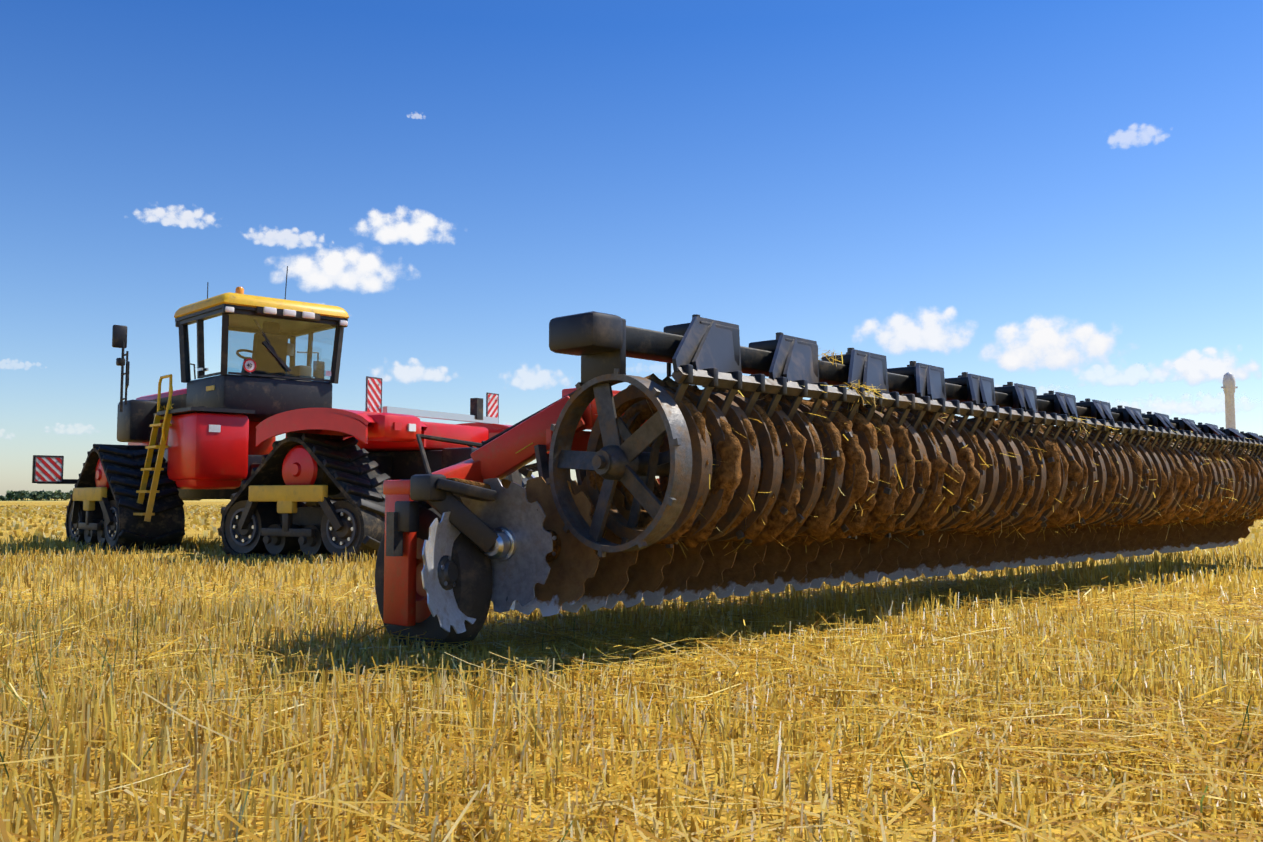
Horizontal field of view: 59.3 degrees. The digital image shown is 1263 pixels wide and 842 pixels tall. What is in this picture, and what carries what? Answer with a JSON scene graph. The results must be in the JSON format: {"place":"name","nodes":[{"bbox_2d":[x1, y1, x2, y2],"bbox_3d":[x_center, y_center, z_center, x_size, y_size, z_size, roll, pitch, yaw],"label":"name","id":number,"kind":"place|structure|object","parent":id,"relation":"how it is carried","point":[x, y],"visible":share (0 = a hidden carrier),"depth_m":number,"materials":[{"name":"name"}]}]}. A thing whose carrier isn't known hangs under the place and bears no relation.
{"place":"outdoors","nodes":[
{"label":"outdoors","id":0,"kind":"place"},
{"bbox_2d":[0,500,62,500],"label":"field","id":1,"kind":"structure","parent":0,"point":[32,500],"depth_m":333.77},
{"bbox_2d":[134,206,214,228],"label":"cloud","id":2,"kind":"structure","parent":0,"point":[184,219],"depth_m":6043.17,"materials":[{"name":"white"}]},
{"bbox_2d":[244,227,323,248],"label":"cloud","id":3,"kind":"structure","parent":0,"point":[288,238],"depth_m":6047.24,"materials":[{"name":"white"}]},
{"bbox_2d":[268,246,412,292],"bbox_3d":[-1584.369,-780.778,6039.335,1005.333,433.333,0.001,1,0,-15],"label":"cloud","id":4,"kind":"structure","parent":0,"point":[326,269],"depth_m":6038.85,"materials":[{"name":"white"}]},
{"bbox_2d":[356,207,452,244],"bbox_3d":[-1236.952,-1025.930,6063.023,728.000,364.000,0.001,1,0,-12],"label":"cloud","id":5,"kind":"structure","parent":0,"point":[416,231],"depth_m":6061.33,"materials":[{"name":"white"}]},
{"bbox_2d":[373,358,450,382],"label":"cloud","id":6,"kind":"structure","parent":0,"point":[405,374],"depth_m":6012.14,"materials":[{"name":"white"}]},
{"bbox_2d":[504,366,567,389],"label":"cloud","id":7,"kind":"structure","parent":0,"point":[524,379],"depth_m":6018.54,"materials":[{"name":"white"}]},
{"bbox_2d":[469,446,659,483],"bbox_3d":[0.995,0.449,12.281,1.621,1.268,7.538,4,-6,-45],"label":"cultivator drawbar","id":8,"kind":"object","parent":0,"point":[533,467],"visible":0.02,"depth_m":13.96,"materials":[{"name":"red metal"}]},
{"bbox_2d":[0,498,1262,841],"bbox_3d":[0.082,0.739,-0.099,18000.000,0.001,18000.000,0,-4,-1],"label":"field ground","id":9,"kind":"structure","parent":0,"point":[710,776],"depth_m":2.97,"materials":[{"name":"yellow plant"}]},
{"bbox_2d":[0,490,72,500],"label":"treeline","id":10,"kind":"object","parent":9,"relation":"on","point":[21,495],"visible":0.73,"depth_m":307.06,"materials":[{"name":"green plant"}]},
{"bbox_2d":[32,266,534,561],"bbox_3d":[-5.083,-0.284,16.830,9.728,4.536,4.526,-3,-5,39],"label":"tracked tractor","id":11,"kind":"object","parent":9,"relation":"on","point":[317,476],"visible":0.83,"depth_m":15.59,"materials":[{"name":"red paint"}]},
{"bbox_2d":[0,595,1262,841],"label":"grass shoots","id":12,"kind":"object","parent":9,"relation":"on","point":[494,675],"depth_m":3.66,"materials":[{"name":"plant"}]},
{"bbox_2d":[489,311,1262,616],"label":"cultivator","id":13,"kind":"object","parent":9,"relation":"on","point":[615,459],"visible":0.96,"depth_m":5.88,"materials":[{"name":"metal"}]},
{"bbox_2d":[375,390,646,651],"bbox_3d":[-0.175,0.473,5.538,2.105,1.310,0.945,2,-4,-26],"label":"disc harrow end","id":14,"kind":"object","parent":13,"relation":"attached to","point":[449,567],"visible":0.98,"depth_m":5.06,"materials":[{"name":"red metal"}]},
{"bbox_2d":[587,350,1262,560],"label":"caught straw","id":15,"kind":"object","parent":13,"relation":"attached to","point":[872,389],"visible":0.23,"depth_m":6.28,"materials":[{"name":"yellow plant"}]},
{"bbox_2d":[1221,372,1237,445],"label":"tower","id":16,"kind":"structure","parent":9,"relation":"on","point":[1229,386],"depth_m":62.64,"materials":[{"name":"white paint"}]},
{"bbox_2d":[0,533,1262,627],"bbox_3d":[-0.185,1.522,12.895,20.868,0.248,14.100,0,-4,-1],"label":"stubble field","id":17,"kind":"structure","parent":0,"point":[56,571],"depth_m":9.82,"materials":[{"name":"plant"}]},
{"bbox_2d":[0,504,1262,544],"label":"stubble field","id":18,"kind":"structure","parent":0,"point":[25,512],"depth_m":35.99,"materials":[{"name":"plant"}]},
{"bbox_2d":[0,0,1262,495],"label":"sky","id":19,"kind":"structure","parent":0,"point":[815,170],"materials":[{"name":"blue"}]},
{"bbox_2d":[854,307,972,353],"bbox_3d":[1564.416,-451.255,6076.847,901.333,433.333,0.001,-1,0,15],"label":"cloud","id":20,"kind":"structure","parent":0,"point":[900,333],"depth_m":6072.53,"materials":[{"name":"white"}]},
{"bbox_2d":[981,317,1114,393],"bbox_3d":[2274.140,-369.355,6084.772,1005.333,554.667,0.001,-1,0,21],"label":"cloud","id":21,"kind":"structure","parent":0,"point":[1045,343],"depth_m":6082.54,"materials":[{"name":"white"}]},
{"bbox_2d":[1074,364,1186,385],"bbox_3d":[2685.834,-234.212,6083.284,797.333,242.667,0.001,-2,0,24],"label":"cloud","id":22,"kind":"structure","parent":0,"point":[1130,376],"depth_m":6079.35,"materials":[{"name":"white"}]},
{"bbox_2d":[1109,125,1164,146],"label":"cloud","id":23,"kind":"structure","parent":0,"point":[1126,139],"depth_m":6186.05,"materials":[{"name":"white"}]},
{"bbox_2d":[1138,392,1258,413],"bbox_3d":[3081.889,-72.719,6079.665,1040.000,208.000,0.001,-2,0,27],"label":"cloud","id":24,"kind":"structure","parent":0,"point":[1209,404],"depth_m":6087.56,"materials":[{"name":"white"}]},
{"bbox_2d":[1161,347,1260,385],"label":"cloud","id":25,"kind":"structure","parent":0,"point":[1197,366],"depth_m":6094.42,"materials":[{"name":"white"}]}
]}

